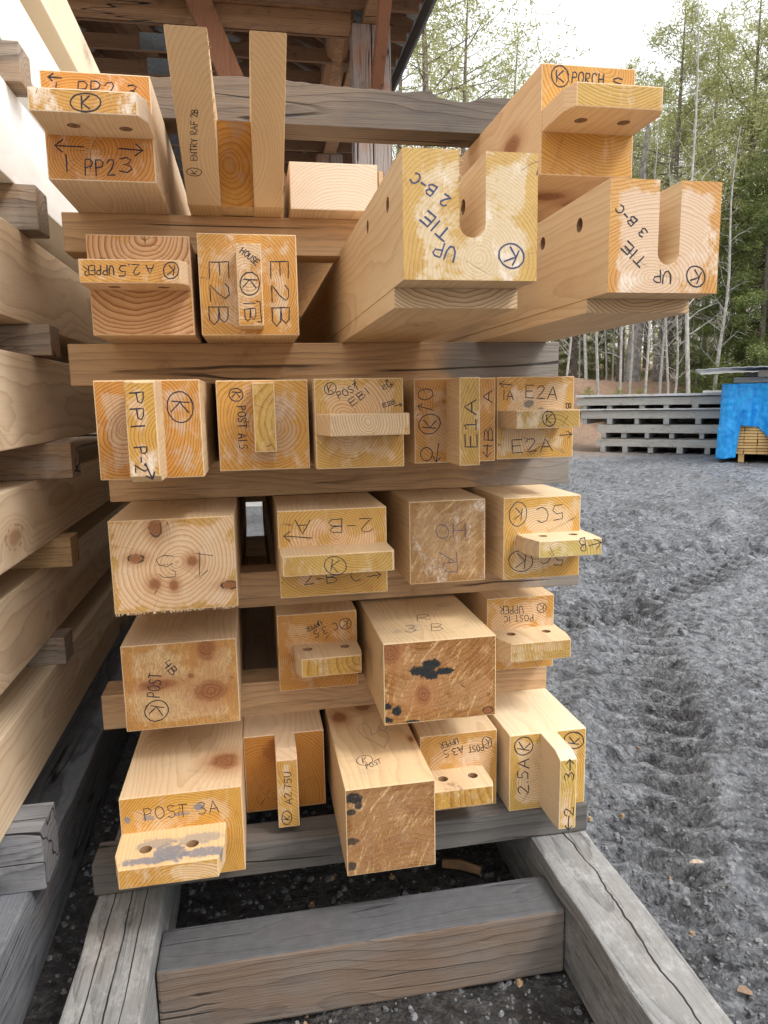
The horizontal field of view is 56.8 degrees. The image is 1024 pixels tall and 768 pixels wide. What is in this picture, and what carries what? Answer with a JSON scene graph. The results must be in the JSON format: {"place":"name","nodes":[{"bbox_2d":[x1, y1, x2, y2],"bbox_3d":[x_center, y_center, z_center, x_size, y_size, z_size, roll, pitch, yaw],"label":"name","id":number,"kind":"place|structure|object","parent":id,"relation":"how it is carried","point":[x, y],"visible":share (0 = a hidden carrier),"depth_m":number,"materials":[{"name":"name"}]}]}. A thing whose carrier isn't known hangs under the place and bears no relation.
{"place":"outdoors","nodes":[
{"label":"outdoors","id":0,"kind":"place"},
{"bbox_2d":[67,0,436,195],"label":"shed","id":1,"kind":"structure","parent":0,"point":[364,44],"depth_m":6.60,"materials":[{"name":"wood"}]},
{"bbox_2d":[23,364,767,1023],"bbox_3d":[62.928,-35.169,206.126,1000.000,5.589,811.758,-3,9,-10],"label":"ground","id":2,"kind":"structure","parent":0,"point":[615,636],"depth_m":2.72,"materials":[{"name":"gravel"}]},
{"bbox_2d":[0,615,136,1023],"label":"bearer","id":3,"kind":"object","parent":2,"relation":"on","point":[74,779],"visible":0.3,"depth_m":2.03,"materials":[{"name":"wood"}]},
{"bbox_2d":[0,802,59,894],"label":"sticker","id":4,"kind":"object","parent":3,"relation":"on","point":[29,852],"visible":0.94,"depth_m":1.62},
{"bbox_2d":[0,566,128,842],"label":"stacked timber","id":5,"kind":"object","parent":4,"relation":"on","point":[39,705],"visible":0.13,"depth_m":1.97,"materials":[{"name":"brown wood"}]},
{"bbox_2d":[25,628,73,666],"bbox_3d":[-1.046,0.399,2.072,0.240,0.080,0.092,-3,9,-10],"label":"sticker","id":6,"kind":"object","parent":5,"relation":"on","point":[56,647],"visible":0.52,"depth_m":2.05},
{"bbox_2d":[0,500,131,694],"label":"stacked timber","id":7,"kind":"object","parent":6,"relation":"on","point":[38,606],"visible":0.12,"depth_m":2.01,"materials":[{"name":"brown wood"}]},
{"bbox_2d":[8,532,79,569],"bbox_3d":[-1.026,0.113,2.012,0.285,0.083,0.091,-3,9,-10],"label":"sticker","id":8,"kind":"object","parent":7,"relation":"on","point":[61,550],"visible":0.61,"depth_m":1.99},
{"bbox_2d":[0,443,109,574],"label":"stacked timber","id":9,"kind":"object","parent":8,"relation":"on","point":[35,515],"visible":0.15,"depth_m":1.89,"materials":[{"name":"brown wood"}]},
{"bbox_2d":[0,440,80,480],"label":"sticker","id":10,"kind":"object","parent":9,"relation":"on","point":[52,460],"visible":0.79,"depth_m":1.83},
{"bbox_2d":[0,349,96,450],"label":"stacked timber","id":11,"kind":"object","parent":10,"relation":"on","point":[42,400],"visible":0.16,"depth_m":1.77,"materials":[{"name":"brown wood"}]},
{"bbox_2d":[0,324,60,357],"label":"sticker","id":12,"kind":"object","parent":11,"relation":"on","point":[39,340],"visible":0.81,"depth_m":1.73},
{"bbox_2d":[0,217,112,355],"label":"stacked timber","id":13,"kind":"object","parent":12,"relation":"on","point":[39,284],"visible":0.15,"depth_m":1.84,"materials":[{"name":"brown wood"}]},
{"bbox_2d":[0,183,49,238],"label":"sticker","id":14,"kind":"object","parent":13,"relation":"on","point":[23,209],"visible":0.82,"depth_m":1.67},
{"bbox_2d":[0,76,78,274],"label":"stacked timber","id":15,"kind":"object","parent":14,"relation":"on","point":[23,157],"visible":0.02,"depth_m":1.79,"materials":[{"name":"brown wood"}]},
{"bbox_2d":[0,40,31,97],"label":"sticker","id":16,"kind":"object","parent":15,"relation":"on","point":[15,73],"visible":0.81,"depth_m":1.63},
{"bbox_2d":[0,0,59,132],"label":"stacked timber","id":17,"kind":"object","parent":16,"relation":"on","point":[16,23],"depth_m":1.82,"materials":[{"name":"brown wood"}]},
{"bbox_2d":[20,0,99,72],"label":"stacked timber","id":18,"kind":"object","parent":17,"relation":"on","point":[55,23],"visible":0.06,"depth_m":2.15,"materials":[{"name":"brown wood"}]},
{"bbox_2d":[44,355,68,363],"bbox_3d":[-1.321,-0.632,2.201,0.210,0.214,4.250,-3,9,-10],"label":"buried timber","id":19,"kind":"object","parent":12,"relation":"on","point":[63,359],"depth_m":3.08,"materials":[{"name":"brown wood"}]},
{"bbox_2d":[64,436,97,447],"bbox_3d":[-1.346,-0.056,2.286,0.210,0.175,4.250,-3,9,-10],"label":"buried timber","id":20,"kind":"object","parent":8,"relation":"on","point":[86,441],"visible":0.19,"depth_m":3.83,"materials":[{"name":"brown wood"}]},
{"bbox_2d":[59,823,180,1023],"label":"bearer","id":21,"kind":"object","parent":2,"relation":"on","point":[114,980],"visible":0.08,"depth_m":1.47,"materials":[{"name":"wood"}]},
{"bbox_2d":[92,794,586,895],"bbox_3d":[-0.079,0.816,1.788,1.221,0.076,0.094,-3,9,-10],"label":"sticker","id":22,"kind":"object","parent":21,"relation":"on","point":[272,846],"visible":0.45,"depth_m":1.75,"materials":[{"name":"wood"}]},
{"bbox_2d":[115,556,246,889],"bbox_3d":[-0.695,0.505,2.917,0.260,0.205,3.030,-3,9,-10],"label":"timber post","id":23,"kind":"object","parent":22,"relation":"on","point":[182,805],"visible":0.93,"depth_m":1.57,"materials":[{"name":"brown wood"}]},
{"bbox_2d":[246,536,265,555],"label":"sticker","id":24,"kind":"object","parent":23,"relation":"on","point":[255,545],"visible":0.02,"depth_m":3.91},
{"bbox_2d":[243,555,325,827],"bbox_3d":[-0.488,0.475,3.075,0.204,0.207,2.791,-3,9,-10],"label":"timber post","id":25,"kind":"object","parent":22,"relation":"on","point":[284,763],"visible":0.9,"depth_m":1.83,"materials":[{"name":"brown wood"}]},
{"bbox_2d":[319,704,434,875],"bbox_3d":[-0.255,0.479,3.024,0.202,0.208,2.975,-3,9,-10],"label":"rough timber","id":26,"kind":"object","parent":22,"relation":"on","point":[381,780],"visible":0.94,"depth_m":1.60,"materials":[{"name":"brown wood"}]},
{"bbox_2d":[101,666,545,729],"bbox_3d":[-0.139,0.488,2.003,1.225,0.095,0.104,-3,9,-10],"label":"sticker","id":27,"kind":"object","parent":26,"relation":"on","point":[261,694],"visible":0.42,"depth_m":1.94,"materials":[{"name":"wood"}]},
{"bbox_2d":[120,502,246,731],"bbox_3d":[-0.721,0.190,2.991,0.257,0.205,2.782,-3,9,-10],"label":"rough timber","id":28,"kind":"object","parent":27,"relation":"on","point":[180,669],"visible":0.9,"depth_m":1.65,"materials":[{"name":"brown wood"}]},
{"bbox_2d":[245,496,265,501],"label":"sticker","id":29,"kind":"object","parent":28,"relation":"on","point":[255,498],"visible":0.03,"depth_m":3.87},
{"bbox_2d":[127,564,578,615],"bbox_3d":[-0.060,0.186,1.980,1.247,0.095,0.096,-3,9,-10],"label":"sticker","id":30,"kind":"object","parent":28,"relation":"on","point":[259,586],"visible":0.38,"depth_m":1.95,"materials":[{"name":"wood"}]},
{"bbox_2d":[108,454,244,616],"bbox_3d":[-0.710,-0.097,2.912,0.260,0.209,2.853,-3,9,-10],"label":"timber","id":31,"kind":"object","parent":30,"relation":"on","point":[176,554],"visible":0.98,"depth_m":1.53,"materials":[{"name":"brown wood"}]},
{"bbox_2d":[109,457,568,501],"bbox_3d":[-0.093,-0.106,1.921,1.222,0.094,0.101,-3,9,-10],"label":"sticker","id":32,"kind":"object","parent":31,"relation":"on","point":[214,482],"visible":0.57,"depth_m":1.87,"materials":[{"name":"wood"}]},
{"bbox_2d":[93,379,218,481],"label":"timber post","id":33,"kind":"object","parent":32,"relation":"on","point":[153,430],"visible":0.96,"depth_m":1.39,"materials":[{"name":"brown wood"}]},
{"bbox_2d":[215,379,309,470],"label":"timber post","id":34,"kind":"object","parent":32,"relation":"on","point":[263,424],"visible":1,"depth_m":1.53,"materials":[{"name":"brown wood"}]},
{"bbox_2d":[307,378,409,468],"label":"timber post","id":35,"kind":"object","parent":32,"relation":"on","point":[358,422],"visible":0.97,"depth_m":1.53,"materials":[{"name":"brown wood"}]},
{"bbox_2d":[67,342,558,386],"bbox_3d":[-0.153,-0.397,1.898,1.277,0.101,0.096,-3,9,-10],"label":"sticker","id":36,"kind":"object","parent":35,"relation":"on","point":[208,363],"visible":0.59,"depth_m":1.84,"materials":[{"name":"wood"}]},
{"bbox_2d":[78,234,207,343],"bbox_3d":[-0.766,-0.689,2.821,0.213,0.209,2.831,-3,9,-10],"label":"timber post","id":37,"kind":"object","parent":36,"relation":"on","point":[144,289],"visible":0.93,"depth_m":1.53,"materials":[{"name":"brown wood"}]},
{"bbox_2d":[61,212,358,262],"bbox_3d":[-0.134,-0.693,1.820,1.275,0.089,0.096,-3,9,-10],"label":"sticker","id":38,"kind":"object","parent":37,"relation":"on","point":[321,240],"visible":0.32,"depth_m":1.72,"materials":[{"name":"wood"}]},
{"bbox_2d":[27,70,190,214],"bbox_3d":[-0.813,-0.971,2.723,0.209,0.203,2.920,-3,9,-10],"label":"timber post","id":39,"kind":"object","parent":38,"relation":"on","point":[108,146],"visible":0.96,"depth_m":1.42,"materials":[{"name":"brown wood"}]},
{"bbox_2d":[150,76,510,147],"bbox_3d":[-0.038,-0.999,1.786,1.250,0.101,0.105,-3,9,-10],"label":"bearer","id":40,"kind":"object","parent":39,"relation":"on","point":[317,112],"visible":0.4,"depth_m":1.74,"materials":[{"name":"wood"}]},
{"bbox_2d":[164,24,286,217],"bbox_3d":[-0.549,-0.980,2.716,0.216,0.213,2.947,-3,9,-10],"label":"rafter","id":41,"kind":"object","parent":38,"relation":"on","point":[233,168],"visible":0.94,"depth_m":1.47,"materials":[{"name":"brown wood"}]},
{"bbox_2d":[281,162,377,315],"bbox_3d":[-0.357,-0.968,2.958,0.209,0.106,2.630,-3,9,-10],"label":"timber block","id":42,"kind":"object","parent":38,"relation":"on","point":[313,190],"depth_m":1.69,"materials":[{"name":"brown wood"}]},
{"bbox_2d":[377,171,382,186],"bbox_3d":[-0.244,-0.973,2.994,0.013,0.102,2.600,-3,9,-10],"label":"board","id":43,"kind":"object","parent":38,"relation":"on","point":[379,177],"visible":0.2,"depth_m":1.73,"materials":[{"name":"brown wood"}]},
{"bbox_2d":[459,63,662,222],"bbox_3d":[0.159,-1.007,2.817,0.203,0.210,3.080,-3,9,-10],"label":"timber post","id":44,"kind":"object","parent":38,"relation":"on","point":[576,128],"visible":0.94,"depth_m":1.45,"materials":[{"name":"brown wood"}]},
{"bbox_2d":[196,233,298,342],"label":"timber post","id":45,"kind":"object","parent":36,"relation":"on","point":[248,286],"visible":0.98,"depth_m":1.58,"materials":[{"name":"brown wood"}]},
{"bbox_2d":[294,146,537,342],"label":"tie beam","id":46,"kind":"structure","parent":36,"relation":"on","point":[434,246],"depth_m":1.12,"materials":[{"name":"brown wood"}]},
{"bbox_2d":[420,178,721,342],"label":"tie beam","id":47,"kind":"structure","parent":36,"relation":"on","point":[615,252],"depth_m":1.24,"materials":[{"name":"brown wood"}]},
{"bbox_2d":[403,377,494,465],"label":"timber post","id":48,"kind":"object","parent":32,"relation":"on","point":[452,420],"visible":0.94,"depth_m":1.62,"materials":[{"name":"brown wood"}]},
{"bbox_2d":[494,376,579,458],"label":"timber post","id":49,"kind":"object","parent":32,"relation":"on","point":[537,417],"visible":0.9,"depth_m":1.69,"materials":[{"name":"brown wood"}]},
{"bbox_2d":[265,491,393,597],"bbox_3d":[-0.362,-0.112,2.945,0.249,0.202,2.910,-3,9,-10],"label":"timber post","id":50,"kind":"object","parent":30,"relation":"on","point":[324,544],"visible":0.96,"depth_m":1.62,"materials":[{"name":"brown wood"}]},
{"bbox_2d":[367,488,484,583],"bbox_3d":[-0.097,-0.136,3.066,0.190,0.203,2.766,-3,9,-10],"label":"rough timber","id":51,"kind":"object","parent":30,"relation":"on","point":[437,535],"visible":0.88,"depth_m":1.73,"materials":[{"name":"brown wood"}]},
{"bbox_2d":[461,484,601,579],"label":"timber post","id":52,"kind":"object","parent":30,"relation":"on","point":[534,531],"visible":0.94,"depth_m":1.75,"materials":[{"name":"brown wood"}]},
{"bbox_2d":[262,501,361,691],"bbox_3d":[-0.401,0.172,3.070,0.206,0.205,2.740,-3,9,-10],"label":"timber post","id":53,"kind":"object","parent":27,"relation":"on","point":[316,645],"visible":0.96,"depth_m":1.84,"materials":[{"name":"brown wood"}]},
{"bbox_2d":[351,593,495,724],"bbox_3d":[-0.131,0.174,3.049,0.269,0.198,2.880,-3,9,-10],"label":"rough timber","id":54,"kind":"object","parent":27,"relation":"on","point":[428,658],"visible":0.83,"depth_m":1.66,"materials":[{"name":"brown wood"}]},
{"bbox_2d":[452,587,570,670],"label":"timber post","id":55,"kind":"object","parent":27,"relation":"on","point":[523,628],"visible":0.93,"depth_m":1.94,"materials":[{"name":"brown wood"}]},
{"bbox_2d":[407,715,496,810],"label":"timber post","id":56,"kind":"object","parent":22,"relation":"on","point":[459,755],"visible":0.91,"depth_m":1.80,"materials":[{"name":"brown wood"}]},
{"bbox_2d":[486,688,585,830],"bbox_3d":[0.173,0.456,3.123,0.206,0.206,2.930,-3,9,-10],"label":"timber post","id":57,"kind":"object","parent":22,"relation":"on","point":[541,745],"visible":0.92,"depth_m":1.81,"materials":[{"name":"brown wood"}]},
{"bbox_2d":[156,876,563,1023],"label":"cross timber","id":58,"kind":"object","parent":2,"relation":"on","point":[275,966],"visible":1,"depth_m":1.58,"materials":[{"name":"wood"}]},
{"bbox_2d":[396,0,515,155],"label":"pine tree","id":59,"kind":"object","parent":2,"relation":"on","point":[401,90],"visible":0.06,"depth_m":28.35,"materials":[{"name":"green plant"}]},
{"bbox_2d":[442,859,481,874],"bbox_3d":[0.221,1.003,2.015,0.113,0.031,0.032,2,9,18],"label":"wood stub","id":60,"kind":"object","parent":2,"relation":"on","point":[462,865],"visible":1,"depth_m":2.01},
{"bbox_2d":[393,0,546,157],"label":"pine tree","id":61,"kind":"object","parent":2,"relation":"on","point":[464,77],"visible":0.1,"depth_m":24.32,"materials":[{"name":"green plant"}]},
{"bbox_2d":[392,0,591,162],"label":"pine tree","id":62,"kind":"object","parent":2,"relation":"on","point":[425,62],"visible":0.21,"depth_m":22.28,"materials":[{"name":"green plant"}]},
{"bbox_2d":[449,36,536,156],"bbox_3d":[5.950,-12.385,30.180,8.788,14.465,8.335,-7,11,-32],"label":"pine tree","id":63,"kind":"object","parent":2,"relation":"on","point":[497,73],"visible":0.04,"depth_m":29.15,"materials":[{"name":"green plant"}]},
{"bbox_2d":[559,337,571,375],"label":"bare tree","id":64,"kind":"object","parent":2,"relation":"on","point":[568,354],"visible":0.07,"depth_m":19.79,"materials":[{"name":"grey plant"}]},
{"bbox_2d":[573,335,582,377],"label":"bare tree","id":65,"kind":"object","parent":2,"relation":"on","point":[579,355],"visible":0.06,"depth_m":26.17,"materials":[{"name":"grey plant"}]},
{"bbox_2d":[555,333,605,379],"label":"spruce tree","id":66,"kind":"object","parent":2,"relation":"on","point":[563,366],"visible":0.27,"depth_m":31.27,"materials":[{"name":"green plant"}]},
{"bbox_2d":[583,334,587,378],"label":"bare tree","id":67,"kind":"object","parent":2,"relation":"on","point":[585,358],"visible":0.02,"depth_m":21.98,"materials":[{"name":"grey plant"}]},
{"bbox_2d":[585,330,612,394],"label":"bare tree","id":68,"kind":"object","parent":2,"relation":"on","point":[597,363],"visible":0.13,"depth_m":20.52,"materials":[{"name":"grey plant"}]},
{"bbox_2d":[571,175,632,377],"bbox_3d":[8.450,-10.903,29.689,6.626,11.543,7.098,-9,12,-39],"label":"pine tree","id":69,"kind":"object","parent":2,"relation":"on","point":[574,348],"depth_m":30.25,"materials":[{"name":"plant"}]},
{"bbox_2d":[577,328,627,377],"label":"spruce tree","id":70,"kind":"object","parent":2,"relation":"on","point":[609,363],"visible":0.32,"depth_m":32.38,"materials":[{"name":"green plant"}]},
{"bbox_2d":[598,329,610,379],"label":"bare tree","id":71,"kind":"object","parent":2,"relation":"on","point":[605,331],"visible":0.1,"depth_m":25.29,"materials":[{"name":"grey plant"}]},
{"bbox_2d":[494,792,732,1023],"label":"bearer","id":72,"kind":"object","parent":2,"relation":"on","point":[624,962],"visible":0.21,"depth_m":1.52,"materials":[{"name":"wood"}]},
{"bbox_2d":[592,326,637,393],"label":"bare tree","id":73,"kind":"object","parent":2,"relation":"on","point":[620,357],"visible":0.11,"depth_m":19.76,"materials":[{"name":"grey plant"}]},
{"bbox_2d":[610,327,627,380],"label":"bare tree","id":74,"kind":"object","parent":2,"relation":"on","point":[613,338],"visible":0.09,"depth_m":28.50,"materials":[{"name":"grey plant"}]},
{"bbox_2d":[626,324,641,393],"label":"bare tree","id":75,"kind":"object","parent":2,"relation":"on","point":[631,366],"visible":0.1,"depth_m":21.25,"materials":[{"name":"grey plant"}]},
{"bbox_2d":[624,124,662,381],"bbox_3d":[8.249,-8.200,22.167,3.181,8.846,3.232,2,9,18],"label":"broad tree","id":76,"kind":"object","parent":2,"relation":"on","point":[636,372],"visible":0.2,"depth_m":22.66,"materials":[{"name":"green plant"}]},
{"bbox_2d":[633,118,662,393],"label":"bare tree","id":77,"kind":"object","parent":2,"relation":"on","point":[648,350],"visible":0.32,"depth_m":19.52,"materials":[{"name":"grey plant"}]},
{"bbox_2d":[611,55,691,381],"bbox_3d":[9.181,-10.665,27.165,6.854,12.078,7.411,-1,9,-2],"label":"pine tree","id":78,"kind":"object","parent":2,"relation":"on","point":[680,180],"visible":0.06,"depth_m":25.88,"materials":[{"name":"green plant"}]},
{"bbox_2d":[548,261,763,375],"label":"woodland","id":79,"kind":"object","parent":2,"relation":"on","point":[651,353],"depth_m":40.76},
{"bbox_2d":[640,174,678,393],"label":"bare tree","id":80,"kind":"object","parent":2,"relation":"on","point":[661,370],"visible":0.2,"depth_m":20.94,"materials":[{"name":"grey plant"}]},
{"bbox_2d":[651,127,685,381],"bbox_3d":[10.146,-8.736,24.535,3.806,8.935,4.511,-6,10,-27],"label":"broad tree","id":81,"kind":"object","parent":2,"relation":"on","point":[655,372],"visible":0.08,"depth_m":25.08,"materials":[{"name":"green plant"}]},
{"bbox_2d":[643,140,699,393],"bbox_3d":[7.951,-6.316,20.191,1.589,7.938,1.272,-3,9,-13],"label":"bare tree","id":82,"kind":"object","parent":2,"relation":"on","point":[666,357],"visible":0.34,"depth_m":20.34,"materials":[{"name":"grey plant"}]},
{"bbox_2d":[633,71,718,367],"bbox_3d":[13.122,-13.748,34.692,8.641,14.052,8.066,-3,9,-9],"label":"pine tree","id":83,"kind":"object","parent":2,"relation":"on","point":[644,350],"visible":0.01,"depth_m":33.81,"materials":[{"name":"green plant"}]},
{"bbox_2d":[657,315,700,392],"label":"bare tree","id":84,"kind":"object","parent":2,"relation":"on","point":[677,364],"visible":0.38,"depth_m":19.60,"materials":[{"name":"grey plant"}]},
{"bbox_2d":[596,435,765,455],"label":"timber platform","id":85,"kind":"structure","parent":2,"relation":"on","point":[684,444],"depth_m":16.20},
{"bbox_2d":[598,422,718,438],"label":"timber platform","id":86,"kind":"structure","parent":85,"relation":"on","point":[654,429],"depth_m":16.16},
{"bbox_2d":[580,407,719,423],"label":"timber platform","id":87,"kind":"structure","parent":86,"relation":"on","point":[702,415],"depth_m":16.21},
{"bbox_2d":[576,393,720,408],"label":"timber platform","id":88,"kind":"structure","parent":87,"relation":"on","point":[698,400],"depth_m":16.10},
{"bbox_2d":[641,298,729,381],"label":"spruce tree","id":89,"kind":"object","parent":2,"relation":"on","point":[695,341],"visible":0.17,"depth_m":25.56,"materials":[{"name":"green plant"}]},
{"bbox_2d":[649,0,729,392],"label":"bare tree","id":90,"kind":"object","parent":2,"relation":"on","point":[687,353],"visible":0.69,"depth_m":18.65,"materials":[{"name":"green plant"}]},
{"bbox_2d":[625,0,767,381],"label":"pine tree","id":91,"kind":"object","parent":2,"relation":"on","point":[708,85],"visible":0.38,"depth_m":21.75,"materials":[{"name":"green plant"}]},
{"bbox_2d":[632,0,767,374],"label":"pine tree","id":92,"kind":"object","parent":2,"relation":"on","point":[758,43],"visible":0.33,"depth_m":21.42,"materials":[{"name":"green plant"}]},
{"bbox_2d":[689,297,710,385],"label":"bare tree","id":93,"kind":"object","parent":2,"relation":"on","point":[702,340],"visible":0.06,"depth_m":22.07,"materials":[{"name":"grey plant"}]},
{"bbox_2d":[634,10,767,368],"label":"pine tree","id":94,"kind":"object","parent":2,"relation":"on","point":[729,56],"visible":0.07,"depth_m":27.53,"materials":[{"name":"green plant"}]},
{"bbox_2d":[660,167,767,395],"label":"spruce tree","id":95,"kind":"object","parent":2,"relation":"on","point":[709,326],"visible":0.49,"depth_m":20.84,"materials":[{"name":"green plant"}]},
{"bbox_2d":[662,14,767,345],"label":"pine tree","id":96,"kind":"object","parent":2,"relation":"on","point":[759,66],"visible":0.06,"depth_m":29.35,"materials":[{"name":"green plant"}]},
{"bbox_2d":[669,124,767,395],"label":"spruce tree","id":97,"kind":"object","parent":2,"relation":"on","point":[761,352],"visible":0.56,"depth_m":20.15,"materials":[{"name":"green plant"}]},
{"bbox_2d":[670,0,767,305],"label":"pine tree","id":98,"kind":"object","parent":2,"relation":"on","point":[765,34],"visible":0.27,"depth_m":21.17,"materials":[{"name":"green plant"}]},
{"bbox_2d":[693,127,754,389],"bbox_3d":[9.471,-6.276,20.132,1.376,8.531,1.761,0,9,4],"label":"bare tree","id":99,"kind":"object","parent":2,"relation":"on","point":[720,344],"visible":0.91,"depth_m":19.88,"materials":[{"name":"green plant"}]},
{"bbox_2d":[737,985,752,994],"bbox_3d":[0.804,1.066,1.581,0.042,0.008,0.024,9,13,-12],"label":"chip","id":100,"kind":"object","parent":2,"relation":"on","point":[744,989],"visible":1,"depth_m":1.58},
{"bbox_2d":[725,235,767,377],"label":"spruce tree","id":101,"kind":"object","parent":2,"relation":"on","point":[754,328],"visible":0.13,"depth_m":21.21,"materials":[{"name":"green plant"}]},
{"bbox_2d":[736,425,767,461],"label":"lumber bundle","id":102,"kind":"object","parent":2,"relation":"on","point":[752,440],"visible":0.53,"depth_m":13.40,"materials":[{"name":"brown wood"}]},
{"bbox_2d":[715,383,767,459],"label":"tarp","id":103,"kind":"object","parent":102,"relation":"on","point":[744,404],"visible":1,"depth_m":13.30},
{"bbox_2d":[734,377,767,382],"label":"bearer","id":104,"kind":"object","parent":103,"relation":"on","point":[749,379],"visible":1,"depth_m":13.40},
{"bbox_2d":[392,0,767,362],"label":"sky","id":105,"kind":"structure","parent":0,"point":[611,28],"materials":[{"name":"white"}]},
{"bbox_3d":[8.434,-2.660,14.277,2.500,0.100,0.150,3,10,26],"label":"bearer","id":106,"kind":"object","parent":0,"visible":0},
{"bbox_2d":[745,372,757,376],"bbox_3d":[8.560,-2.742,14.070,2.500,0.119,0.120,3,10,26],"label":"bearer","id":107,"kind":"object","parent":106,"relation":"on","point":[752,374],"visible":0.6,"depth_m":14.51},
{"bbox_2d":[696,366,767,374],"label":"metal sheet","id":108,"kind":"object","parent":107,"relation":"on","point":[728,370],"visible":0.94,"depth_m":13.75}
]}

